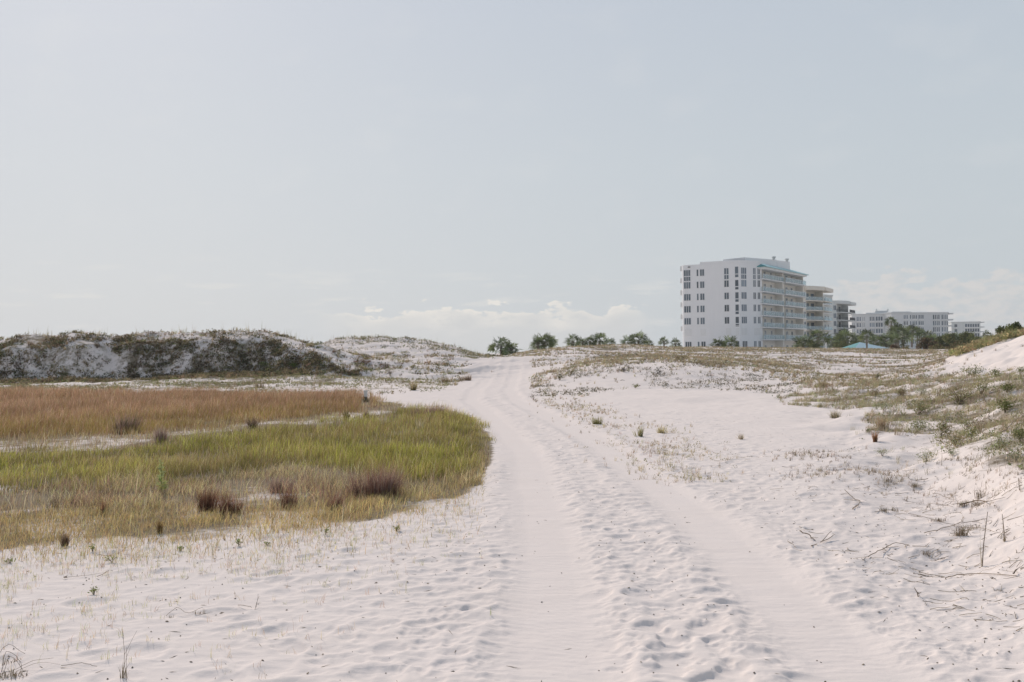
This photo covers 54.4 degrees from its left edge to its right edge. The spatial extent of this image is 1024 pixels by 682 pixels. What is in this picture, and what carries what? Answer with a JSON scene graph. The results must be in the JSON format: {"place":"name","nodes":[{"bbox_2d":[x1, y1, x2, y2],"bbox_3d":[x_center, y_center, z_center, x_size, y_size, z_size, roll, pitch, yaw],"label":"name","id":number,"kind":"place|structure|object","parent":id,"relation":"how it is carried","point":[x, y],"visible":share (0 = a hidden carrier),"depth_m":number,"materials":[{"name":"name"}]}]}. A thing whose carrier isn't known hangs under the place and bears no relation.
{"place":"outdoors","nodes":[
{"label":"outdoors","id":0,"kind":"place"},
{"bbox_2d":[0,383,498,566],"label":"marsh grass","id":1,"kind":"structure","parent":0,"point":[32,411],"depth_m":15.13,"materials":[{"name":"plant"}]},
{"bbox_2d":[0,330,1023,681],"bbox_3d":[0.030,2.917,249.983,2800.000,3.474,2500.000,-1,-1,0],"label":"ground","id":2,"kind":"structure","parent":0,"point":[562,584],"depth_m":7.81,"materials":[{"name":"sand"}]},
{"bbox_2d":[0,644,54,679],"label":"dead twig","id":3,"kind":"object","parent":2,"relation":"on","point":[14,675],"visible":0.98,"depth_m":5.04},
{"bbox_2d":[41,497,60,507],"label":"grass tussock","id":4,"kind":"object","parent":2,"relation":"on","point":[52,500],"depth_m":10.61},
{"bbox_2d":[57,529,81,546],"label":"grass tussock","id":5,"kind":"object","parent":2,"relation":"on","point":[66,539],"depth_m":8.44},
{"bbox_2d":[94,498,110,513],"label":"grass tussock","id":6,"kind":"object","parent":2,"relation":"on","point":[102,507],"depth_m":10.12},
{"bbox_2d":[119,631,136,679],"bbox_3d":[-1.937,1.573,4.997,0.077,0.232,0.154,-1,-1,0],"label":"dead twig","id":7,"kind":"object","parent":2,"relation":"on","point":[124,674],"visible":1,"depth_m":4.96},
{"bbox_2d":[105,411,152,433],"bbox_3d":[-8.044,1.666,20.775,0.923,0.551,1.100,-1,-1,41],"label":"grass tussock","id":8,"kind":"object","parent":2,"relation":"on","point":[123,423],"depth_m":20.67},
{"bbox_2d":[151,424,169,442],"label":"grass tussock","id":9,"kind":"object","parent":2,"relation":"on","point":[160,435],"depth_m":18.57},
{"bbox_2d":[152,518,168,533],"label":"grass tussock","id":10,"kind":"object","parent":2,"relation":"on","point":[159,527],"depth_m":8.98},
{"bbox_2d":[155,459,167,490],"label":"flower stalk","id":11,"kind":"object","parent":2,"relation":"on","point":[163,482],"visible":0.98,"depth_m":11.65,"materials":[{"name":"green plant"}]},
{"bbox_2d":[185,480,227,511],"bbox_3d":[-3.132,1.579,10.217,0.526,0.361,0.289,-1,-1,14],"label":"grass tussock","id":12,"kind":"object","parent":2,"relation":"on","point":[208,504],"depth_m":10.19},
{"bbox_2d":[211,492,249,514],"bbox_3d":[-2.812,1.611,10.028,0.550,0.304,0.490,-1,-1,9],"label":"grass tussock","id":13,"kind":"object","parent":2,"relation":"on","point":[224,505],"depth_m":10.03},
{"bbox_2d":[0,349,469,394],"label":"dune foot plants","id":14,"kind":"object","parent":2,"relation":"on","point":[244,383],"visible":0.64,"depth_m":52.67,"materials":[{"name":"green plant"}]},
{"bbox_2d":[0,327,471,383],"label":"dune scrub","id":15,"kind":"object","parent":2,"relation":"on","point":[57,341],"visible":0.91,"depth_m":62.93,"materials":[{"name":"green plant"}]},
{"bbox_2d":[0,497,490,678],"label":"dry seedlings","id":16,"kind":"object","parent":2,"relation":"on","point":[144,555],"visible":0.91,"depth_m":7.72,"materials":[{"name":"beige plant"}]},
{"bbox_2d":[241,415,260,428],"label":"grass tussock","id":17,"kind":"object","parent":2,"relation":"on","point":[252,425],"depth_m":21.78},
{"bbox_2d":[4,322,525,371],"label":"sea oats","id":18,"kind":"object","parent":2,"relation":"on","point":[378,357],"visible":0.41,"depth_m":66.61,"materials":[{"name":"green plant"}]},
{"bbox_2d":[266,474,303,493],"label":"grass tussock","id":19,"kind":"object","parent":2,"relation":"on","point":[279,487],"depth_m":11.55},
{"bbox_2d":[274,486,300,508],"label":"grass tussock","id":20,"kind":"object","parent":2,"relation":"on","point":[287,500],"depth_m":10.39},
{"bbox_2d":[313,487,348,509],"bbox_3d":[-1.845,1.628,10.319,0.463,0.246,0.524,-1,-1,0],"label":"grass tussock","id":21,"kind":"object","parent":2,"relation":"on","point":[334,501],"depth_m":10.26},
{"bbox_2d":[334,460,423,497],"bbox_3d":[-1.479,1.525,11.167,1.363,0.463,0.980,-1,-1,35],"label":"grass tussock","id":22,"kind":"object","parent":2,"relation":"on","point":[377,485],"depth_m":11.16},
{"bbox_2d":[406,379,417,389],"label":"grass tussock","id":23,"kind":"object","parent":2,"relation":"on","point":[411,387],"depth_m":43.49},
{"bbox_2d":[319,334,514,358],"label":"back dune scrub","id":24,"kind":"object","parent":2,"relation":"on","point":[443,347],"visible":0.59,"depth_m":87.01,"materials":[{"name":"green plant"}]},
{"bbox_2d":[404,403,455,415],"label":"grass tussock","id":25,"kind":"object","parent":2,"relation":"on","point":[432,409],"depth_m":25.92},
{"bbox_2d":[486,336,511,355],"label":"tree","id":26,"kind":"object","parent":2,"relation":"on","point":[501,345],"visible":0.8,"depth_m":97.86,"materials":[{"name":"green plant"}]},
{"bbox_2d":[501,340,522,354],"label":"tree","id":27,"kind":"object","parent":2,"relation":"on","point":[511,349],"visible":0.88,"depth_m":96.79,"materials":[{"name":"green plant"}]},
{"bbox_2d":[0,408,1023,681],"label":"plant litter","id":28,"kind":"object","parent":2,"relation":"on","point":[920,574],"visible":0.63,"depth_m":7.69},
{"bbox_2d":[528,334,547,349],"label":"palm tree","id":29,"kind":"object","parent":2,"relation":"on","point":[538,345],"visible":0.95,"depth_m":106.98,"materials":[{"name":"green plant"}]},
{"bbox_2d":[535,332,557,348],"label":"palm tree","id":30,"kind":"object","parent":2,"relation":"on","point":[550,344],"visible":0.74,"depth_m":107.56,"materials":[{"name":"green plant"}]},
{"bbox_2d":[562,334,581,345],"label":"palm tree","id":31,"kind":"object","parent":2,"relation":"on","point":[571,343],"visible":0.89,"depth_m":114.78,"materials":[{"name":"green plant"}]},
{"bbox_2d":[584,335,596,345],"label":"palm tree","id":32,"kind":"object","parent":2,"relation":"on","point":[589,338],"visible":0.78,"depth_m":116.81,"materials":[{"name":"green plant"}]},
{"bbox_2d":[590,414,603,423],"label":"grass tussock","id":33,"kind":"object","parent":2,"relation":"on","point":[596,421],"depth_m":22.02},
{"bbox_2d":[588,332,610,344],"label":"palm tree","id":34,"kind":"object","parent":2,"relation":"on","point":[597,337],"visible":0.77,"depth_m":115.87,"materials":[{"name":"green plant"}]},
{"bbox_2d":[620,334,636,344],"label":"palm tree","id":35,"kind":"object","parent":2,"relation":"on","point":[631,340],"visible":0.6,"depth_m":117.87,"materials":[{"name":"green plant"}]},
{"bbox_2d":[528,397,744,484],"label":"straw weeds","id":36,"kind":"object","parent":2,"relation":"on","point":[614,425],"visible":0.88,"depth_m":16.33,"materials":[{"name":"beige plant"}]},
{"bbox_2d":[632,424,643,436],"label":"grass tussock","id":37,"kind":"object","parent":2,"relation":"on","point":[640,433],"depth_m":18.67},
{"bbox_2d":[628,330,648,345],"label":"palm tree","id":38,"kind":"object","parent":2,"relation":"on","point":[640,338],"visible":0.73,"depth_m":119.00,"materials":[{"name":"green plant"}]},
{"bbox_2d":[657,337,669,345],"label":"palm tree","id":39,"kind":"object","parent":2,"relation":"on","point":[663,340],"visible":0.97,"depth_m":123.89,"materials":[{"name":"green plant"}]},
{"bbox_2d":[656,426,676,433],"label":"grass tussock","id":40,"kind":"object","parent":2,"relation":"on","point":[661,431],"depth_m":19.38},
{"bbox_2d":[531,360,801,396],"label":"bank plants","id":41,"kind":"object","parent":2,"relation":"on","point":[656,375],"visible":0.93,"depth_m":44.45,"materials":[{"name":"green plant"}]},
{"bbox_2d":[670,338,680,346],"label":"palm tree","id":42,"kind":"object","parent":2,"relation":"on","point":[677,342],"visible":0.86,"depth_m":125.79,"materials":[{"name":"green plant"}]},
{"bbox_2d":[709,338,725,346],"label":"palm tree","id":43,"kind":"object","parent":2,"relation":"on","point":[721,343],"visible":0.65,"depth_m":129.80,"materials":[{"name":"green plant"}]},
{"bbox_2d":[722,335,738,346],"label":"palm tree","id":44,"kind":"object","parent":2,"relation":"on","point":[731,340],"visible":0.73,"depth_m":130.94,"materials":[{"name":"green plant"}]},
{"bbox_2d":[680,256,807,347],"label":"apartment tower","id":45,"kind":"structure","parent":2,"relation":"on","point":[744,300],"depth_m":244.47,"materials":[{"name":"white paint"}]},
{"bbox_2d":[684,270,690,280],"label":"window","id":46,"kind":"structure","parent":45,"relation":"in","point":[687,276],"depth_m":246.24,"materials":[{"name":"grey glass"}]},
{"bbox_2d":[684,282,690,288],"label":"window","id":47,"kind":"structure","parent":45,"relation":"in","point":[687,285],"depth_m":246.24,"materials":[{"name":"grey glass"}]},
{"bbox_2d":[684,294,690,300],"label":"window","id":48,"kind":"structure","parent":45,"relation":"in","point":[687,297],"depth_m":246.24,"materials":[{"name":"grey glass"}]},
{"bbox_2d":[684,306,690,312],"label":"window","id":49,"kind":"structure","parent":45,"relation":"in","point":[687,309],"depth_m":246.18,"materials":[{"name":"grey glass"}]},
{"bbox_2d":[684,318,690,324],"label":"window","id":50,"kind":"structure","parent":45,"relation":"in","point":[687,321],"depth_m":246.18,"materials":[{"name":"grey glass"}]},
{"bbox_2d":[724,268,728,279],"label":"window","id":51,"kind":"structure","parent":45,"relation":"in","point":[726,270],"depth_m":241.65,"materials":[{"name":"grey glass"}]},
{"bbox_2d":[741,267,746,278],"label":"window","id":52,"kind":"structure","parent":45,"relation":"in","point":[743,270],"depth_m":240.71,"materials":[{"name":"grey"}]},
{"bbox_2d":[791,335,811,347],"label":"palm tree","id":53,"kind":"object","parent":2,"relation":"on","point":[803,340],"visible":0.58,"depth_m":149.71,"materials":[{"name":"green plant"}]},
{"bbox_2d":[798,341,824,347],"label":"coastal bush","id":54,"kind":"object","parent":2,"relation":"on","point":[812,345],"visible":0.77,"depth_m":147.36,"materials":[{"name":"green plant"}]},
{"bbox_2d":[803,286,832,347],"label":"apartment block","id":55,"kind":"structure","parent":2,"relation":"on","point":[814,311],"depth_m":302.93,"materials":[{"name":"beige paint"}]},
{"bbox_2d":[805,327,833,346],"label":"palm tree","id":56,"kind":"object","parent":2,"relation":"on","point":[826,339],"visible":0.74,"depth_m":151.23,"materials":[{"name":"green plant"}]},
{"bbox_2d":[823,294,832,347],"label":"stair tower","id":57,"kind":"structure","parent":2,"relation":"on","point":[828,316],"depth_m":342.03,"materials":[{"name":"grey paint"}]},
{"bbox_2d":[827,410,843,417],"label":"grass tussock","id":58,"kind":"object","parent":2,"relation":"on","point":[834,415],"depth_m":22.91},
{"bbox_2d":[833,340,848,347],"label":"coastal bush","id":59,"kind":"object","parent":2,"relation":"on","point":[842,344],"visible":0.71,"depth_m":151.17,"materials":[{"name":"green plant"}]},
{"bbox_2d":[832,300,855,347],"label":"apartment block","id":60,"kind":"structure","parent":2,"relation":"on","point":[840,316],"depth_m":379.48,"materials":[{"name":"grey paint"}]},
{"bbox_2d":[832,328,859,346],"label":"palm tree","id":61,"kind":"object","parent":2,"relation":"on","point":[840,336],"visible":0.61,"depth_m":159.55,"materials":[{"name":"green plant"}]},
{"bbox_2d":[843,342,889,348],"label":"pavilion","id":62,"kind":"structure","parent":2,"relation":"on","point":[859,345],"depth_m":141.65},
{"bbox_2d":[857,329,876,347],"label":"palm tree","id":63,"kind":"object","parent":2,"relation":"on","point":[863,333],"visible":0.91,"depth_m":134.02,"materials":[{"name":"green plant"}]},
{"bbox_2d":[848,309,888,346],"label":"condominium","id":64,"kind":"structure","parent":2,"relation":"on","point":[874,321],"depth_m":478.49,"materials":[{"name":"paint"}]},
{"bbox_2d":[863,387,882,396],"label":"dune shrub","id":65,"kind":"object","parent":2,"relation":"on","point":[876,391],"visible":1,"depth_m":29.69,"materials":[{"name":"green plant"}]},
{"bbox_2d":[871,429,880,441],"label":"grass tussock","id":66,"kind":"object","parent":2,"relation":"on","point":[874,438],"depth_m":17.11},
{"bbox_2d":[868,333,884,346],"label":"palm tree","id":67,"kind":"object","parent":2,"relation":"on","point":[871,342],"visible":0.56,"depth_m":167.57,"materials":[{"name":"green plant"}]},
{"bbox_2d":[871,414,891,430],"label":"grass tussock","id":68,"kind":"object","parent":2,"relation":"on","point":[882,422],"depth_m":19.75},
{"bbox_2d":[876,402,892,410],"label":"dune shrub","id":69,"kind":"object","parent":2,"relation":"on","point":[886,407],"visible":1,"depth_m":23.94,"materials":[{"name":"green plant"}]},
{"bbox_2d":[876,333,894,347],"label":"palm tree","id":70,"kind":"object","parent":2,"relation":"on","point":[884,337],"visible":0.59,"depth_m":165.74,"materials":[{"name":"green plant"}]},
{"bbox_2d":[753,446,1023,521],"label":"weeds","id":71,"kind":"object","parent":2,"relation":"on","point":[872,470],"visible":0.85,"depth_m":12.28,"materials":[{"name":"green plant"}]},
{"bbox_2d":[884,316,896,328],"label":"palm tree","id":72,"kind":"object","parent":2,"relation":"on","point":[888,322],"visible":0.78,"depth_m":172.19,"materials":[{"name":"green plant"}]},
{"bbox_2d":[885,332,906,347],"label":"palm tree","id":73,"kind":"object","parent":2,"relation":"on","point":[892,337],"visible":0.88,"depth_m":157.72,"materials":[{"name":"green plant"}]},
{"bbox_2d":[886,323,907,345],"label":"palm tree","id":74,"kind":"object","parent":2,"relation":"on","point":[889,332],"visible":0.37,"depth_m":169.61,"materials":[{"name":"green plant"}]},
{"bbox_2d":[895,385,908,394],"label":"dune shrub","id":75,"kind":"object","parent":2,"relation":"on","point":[903,391],"visible":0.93,"depth_m":29.16,"materials":[{"name":"green plant"}]},
{"bbox_2d":[780,366,1023,483],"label":"knoll plants","id":76,"kind":"object","parent":2,"relation":"on","point":[1003,421],"visible":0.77,"depth_m":22.75,"materials":[{"name":"green plant"}]},
{"bbox_2d":[891,326,914,347],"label":"palm tree","id":77,"kind":"object","parent":2,"relation":"on","point":[903,330],"visible":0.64,"depth_m":160.09,"materials":[{"name":"green plant"}]},
{"bbox_2d":[906,324,920,346],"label":"palm tree","id":78,"kind":"object","parent":2,"relation":"on","point":[913,328],"visible":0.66,"depth_m":173.86,"materials":[{"name":"green plant"}]},
{"bbox_2d":[877,312,953,348],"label":"condominium","id":79,"kind":"structure","parent":2,"relation":"on","point":[936,323],"depth_m":472.56,"materials":[{"name":"paint"}]},
{"bbox_2d":[907,416,934,432],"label":"dune shrub","id":80,"kind":"object","parent":2,"relation":"on","point":[919,426],"visible":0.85,"depth_m":18.83,"materials":[{"name":"green plant"}]},
{"bbox_2d":[906,398,937,414],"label":"dune shrub","id":81,"kind":"object","parent":2,"relation":"on","point":[921,409],"visible":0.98,"depth_m":22.56,"materials":[{"name":"green plant"}]},
{"bbox_2d":[914,329,933,342],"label":"palm tree","id":82,"kind":"object","parent":2,"relation":"on","point":[922,335],"visible":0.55,"depth_m":167.97,"materials":[{"name":"green plant"}]},
{"bbox_2d":[912,446,935,461],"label":"dune shrub","id":83,"kind":"object","parent":2,"relation":"on","point":[926,458],"visible":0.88,"depth_m":14.25,"materials":[{"name":"green plant"}]},
{"bbox_2d":[915,337,937,348],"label":"coastal bush","id":84,"kind":"object","parent":2,"relation":"on","point":[926,342],"visible":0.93,"depth_m":139.54,"materials":[{"name":"green plant"}]},
{"bbox_2d":[929,344,948,349],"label":"coastal bush","id":85,"kind":"object","parent":2,"relation":"on","point":[939,346],"visible":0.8,"depth_m":131.62,"materials":[{"name":"green plant"}]},
{"bbox_2d":[930,335,949,347],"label":"coastal bush","id":86,"kind":"object","parent":2,"relation":"on","point":[938,339],"visible":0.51,"depth_m":141.60,"materials":[{"name":"green plant"}]},
{"bbox_2d":[931,417,958,437],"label":"dune shrub","id":87,"kind":"object","parent":2,"relation":"on","point":[943,426],"visible":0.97,"depth_m":16.97,"materials":[{"name":"green plant"}]},
{"bbox_2d":[941,331,961,346],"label":"coastal bush","id":88,"kind":"object","parent":2,"relation":"on","point":[949,339],"visible":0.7,"depth_m":137.76,"materials":[{"name":"green plant"}]},
{"bbox_2d":[942,431,966,446],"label":"dune shrub","id":89,"kind":"object","parent":2,"relation":"on","point":[955,440],"visible":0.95,"depth_m":14.40,"materials":[{"name":"green plant"}]},
{"bbox_2d":[947,340,964,348],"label":"coastal bush","id":90,"kind":"object","parent":2,"relation":"on","point":[954,344],"visible":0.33,"depth_m":125.34,"materials":[{"name":"green plant"}]},
{"bbox_2d":[936,380,981,403],"bbox_3d":[10.177,1.166,22.446,1.218,0.587,0.985,-1,-1,0],"label":"dune shrub","id":91,"kind":"object","parent":2,"relation":"on","point":[960,395],"visible":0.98,"depth_m":22.48,"materials":[{"name":"green plant"}]},
{"bbox_2d":[924,517,993,536],"bbox_3d":[3.827,1.590,8.530,0.533,0.183,1.431,-1,-1,18],"label":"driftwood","id":92,"kind":"object","parent":2,"relation":"on","point":[960,529],"visible":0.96,"depth_m":8.31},
{"bbox_2d":[958,331,974,344],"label":"coastal bush","id":93,"kind":"object","parent":2,"relation":"on","point":[967,336],"visible":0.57,"depth_m":135.62,"materials":[{"name":"green plant"}]},
{"bbox_2d":[948,321,984,339],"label":"condominium","id":94,"kind":"structure","parent":2,"relation":"on","point":[961,327],"depth_m":619.96,"materials":[{"name":"grey paint"}]},
{"bbox_2d":[958,415,975,427],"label":"dune shrub","id":95,"kind":"object","parent":2,"relation":"on","point":[966,421],"visible":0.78,"depth_m":17.71,"materials":[{"name":"green plant"}]},
{"bbox_2d":[960,423,980,439],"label":"dune shrub","id":96,"kind":"object","parent":2,"relation":"on","point":[973,432],"visible":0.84,"depth_m":15.25,"materials":[{"name":"green plant"}]},
{"bbox_2d":[958,363,986,375],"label":"dune shrub","id":97,"kind":"object","parent":2,"relation":"on","point":[973,371],"visible":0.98,"depth_m":33.56,"materials":[{"name":"green plant"}]},
{"bbox_2d":[956,487,1003,507],"bbox_3d":[4.560,1.546,9.775,0.347,0.198,1.099,-1,-1,17],"label":"dead grass clump","id":98,"kind":"object","parent":2,"relation":"on","point":[976,497],"visible":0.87,"depth_m":9.89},
{"bbox_2d":[963,415,998,430],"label":"dune shrub","id":99,"kind":"object","parent":2,"relation":"on","point":[975,424],"visible":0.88,"depth_m":15.88,"materials":[{"name":"green plant"}]},
{"bbox_2d":[945,569,1017,578],"bbox_3d":[3.270,1.623,6.998,0.489,0.115,0.354,-1,-1,20],"label":"dead stick","id":100,"kind":"object","parent":2,"relation":"on","point":[984,573],"visible":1,"depth_m":7.02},
{"bbox_2d":[973,378,991,394],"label":"dune shrub","id":101,"kind":"object","parent":2,"relation":"on","point":[984,387],"visible":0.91,"depth_m":22.77,"materials":[{"name":"green plant"}]},
{"bbox_2d":[943,326,1023,356],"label":"ridge scrub","id":102,"kind":"object","parent":2,"relation":"on","point":[981,342],"visible":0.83,"depth_m":46.89,"materials":[{"name":"green plant"}]},
{"bbox_2d":[979,512,987,565],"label":"dry stem","id":103,"kind":"object","parent":2,"relation":"on","point":[983,542],"visible":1,"depth_m":7.39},
{"bbox_2d":[990,431,1011,450],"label":"dune shrub","id":104,"kind":"object","parent":2,"relation":"on","point":[999,443],"visible":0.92,"depth_m":12.77,"materials":[{"name":"green plant"}]},
{"bbox_2d":[994,396,1018,412],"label":"dune shrub","id":105,"kind":"object","parent":2,"relation":"on","point":[1005,407],"visible":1,"depth_m":17.17,"materials":[{"name":"green plant"}]},
{"bbox_2d":[1000,382,1015,390],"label":"dune shrub","id":106,"kind":"object","parent":2,"relation":"on","point":[1005,388],"visible":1,"depth_m":22.06,"materials":[{"name":"green plant"}]},
{"bbox_2d":[995,321,1023,334],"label":"coastal bush","id":107,"kind":"object","parent":2,"relation":"on","point":[999,329],"visible":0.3,"depth_m":61.92,"materials":[{"name":"green plant"}]},
{"bbox_2d":[1004,449,1023,461],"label":"dune shrub","id":108,"kind":"object","parent":2,"relation":"on","point":[1012,455],"visible":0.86,"depth_m":10.88,"materials":[{"name":"green plant"}]},
{"bbox_2d":[1006,424,1023,440],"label":"dune shrub","id":109,"kind":"object","parent":2,"relation":"on","point":[1017,433],"visible":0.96,"depth_m":13.08,"materials":[{"name":"green plant"}]},
{"bbox_2d":[0,0,1023,353],"label":"sky","id":110,"kind":"structure","parent":0,"point":[469,174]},
{"bbox_2d":[511,334,1023,399],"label":"dune grass","id":111,"kind":"structure","parent":0,"point":[659,354],"depth_m":62.58,"materials":[{"name":"plant"}]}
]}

